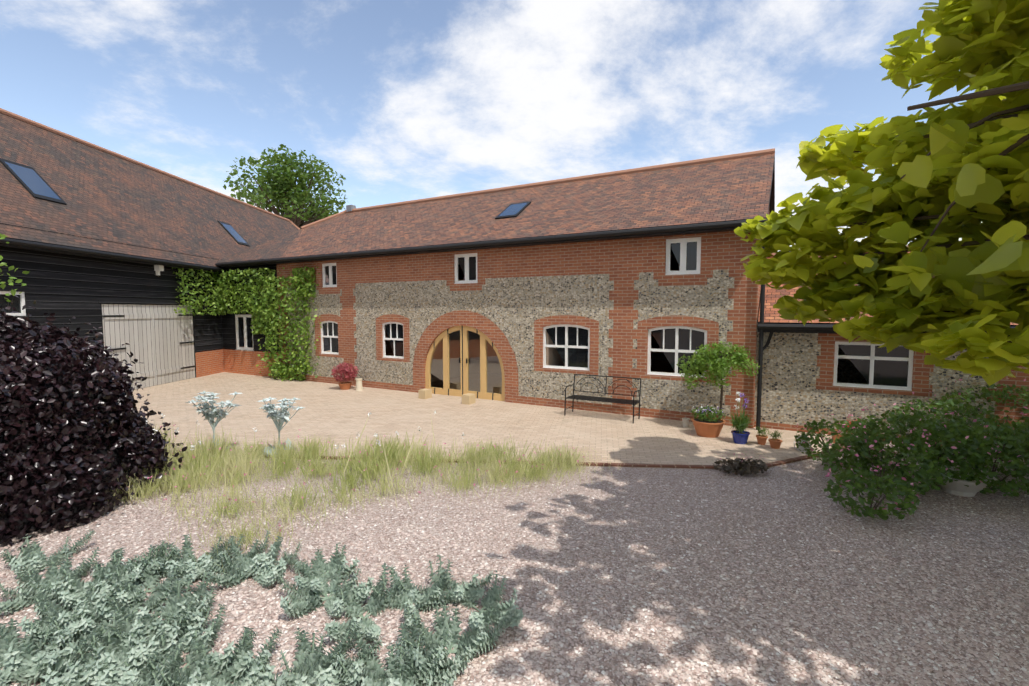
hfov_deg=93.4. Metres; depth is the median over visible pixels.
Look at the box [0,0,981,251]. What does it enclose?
sky
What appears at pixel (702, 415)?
potted plant leaves
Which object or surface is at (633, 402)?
garden bench
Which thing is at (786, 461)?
paving edging
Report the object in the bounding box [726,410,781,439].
potted plants
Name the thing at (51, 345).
copper beech hedge
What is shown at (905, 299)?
catalpa tree
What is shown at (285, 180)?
tree
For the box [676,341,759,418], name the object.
weeping standard tree
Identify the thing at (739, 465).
heuchera plant
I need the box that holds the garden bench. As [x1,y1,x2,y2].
[564,374,640,422]
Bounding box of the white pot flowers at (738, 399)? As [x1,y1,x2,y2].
[693,392,739,412]
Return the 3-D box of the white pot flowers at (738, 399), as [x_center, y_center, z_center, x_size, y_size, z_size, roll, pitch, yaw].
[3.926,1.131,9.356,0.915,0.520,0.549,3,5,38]
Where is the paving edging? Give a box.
[171,444,844,469]
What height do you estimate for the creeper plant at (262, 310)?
4.012 m
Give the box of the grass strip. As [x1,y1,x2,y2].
[93,414,621,571]
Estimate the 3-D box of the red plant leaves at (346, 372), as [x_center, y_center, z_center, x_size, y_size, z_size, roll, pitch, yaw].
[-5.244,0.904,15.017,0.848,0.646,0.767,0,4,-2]
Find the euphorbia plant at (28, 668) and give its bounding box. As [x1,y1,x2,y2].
[0,529,523,685]
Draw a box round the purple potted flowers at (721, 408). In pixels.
[696,393,747,412]
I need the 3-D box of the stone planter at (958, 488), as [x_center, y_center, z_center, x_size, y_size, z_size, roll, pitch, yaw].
[6.016,1.894,6.551,0.720,0.260,0.709,0,4,-2]
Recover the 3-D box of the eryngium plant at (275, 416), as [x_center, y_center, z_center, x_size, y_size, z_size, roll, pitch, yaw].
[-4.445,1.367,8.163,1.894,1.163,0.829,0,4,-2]
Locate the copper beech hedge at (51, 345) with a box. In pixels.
[0,294,186,548]
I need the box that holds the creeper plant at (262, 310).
[172,266,321,380]
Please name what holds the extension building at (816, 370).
on the ground at (794, 474)
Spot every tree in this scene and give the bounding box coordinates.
[0,234,29,301]
[223,144,347,228]
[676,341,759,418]
[734,0,1028,385]
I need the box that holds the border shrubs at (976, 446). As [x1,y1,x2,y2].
[794,378,1028,519]
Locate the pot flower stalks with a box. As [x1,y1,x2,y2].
[736,394,745,419]
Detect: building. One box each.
[215,148,774,429]
[754,247,1028,451]
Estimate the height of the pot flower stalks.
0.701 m
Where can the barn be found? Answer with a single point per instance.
(107, 240)
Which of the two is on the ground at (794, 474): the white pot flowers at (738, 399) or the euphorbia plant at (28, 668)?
the euphorbia plant at (28, 668)
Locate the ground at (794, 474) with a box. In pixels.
[0,442,1028,685]
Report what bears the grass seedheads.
attached to the grass strip
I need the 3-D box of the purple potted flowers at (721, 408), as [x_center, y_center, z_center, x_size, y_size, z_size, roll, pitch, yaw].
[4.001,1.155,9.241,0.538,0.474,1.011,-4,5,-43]
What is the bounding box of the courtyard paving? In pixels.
[133,350,839,467]
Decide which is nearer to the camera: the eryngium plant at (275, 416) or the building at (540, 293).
the eryngium plant at (275, 416)
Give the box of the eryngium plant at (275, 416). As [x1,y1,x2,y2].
[186,391,304,456]
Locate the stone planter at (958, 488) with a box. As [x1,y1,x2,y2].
[929,466,996,496]
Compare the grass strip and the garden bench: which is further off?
the garden bench
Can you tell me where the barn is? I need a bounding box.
[0,108,329,388]
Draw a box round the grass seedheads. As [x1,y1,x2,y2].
[153,410,463,449]
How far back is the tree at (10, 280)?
7.87 m
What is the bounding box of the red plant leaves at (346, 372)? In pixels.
[331,362,358,382]
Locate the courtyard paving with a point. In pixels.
(330, 411)
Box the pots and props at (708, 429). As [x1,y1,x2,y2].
[338,378,871,451]
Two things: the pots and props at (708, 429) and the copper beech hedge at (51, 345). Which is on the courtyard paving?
the pots and props at (708, 429)
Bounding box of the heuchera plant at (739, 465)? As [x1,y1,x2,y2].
[713,451,768,475]
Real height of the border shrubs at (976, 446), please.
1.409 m

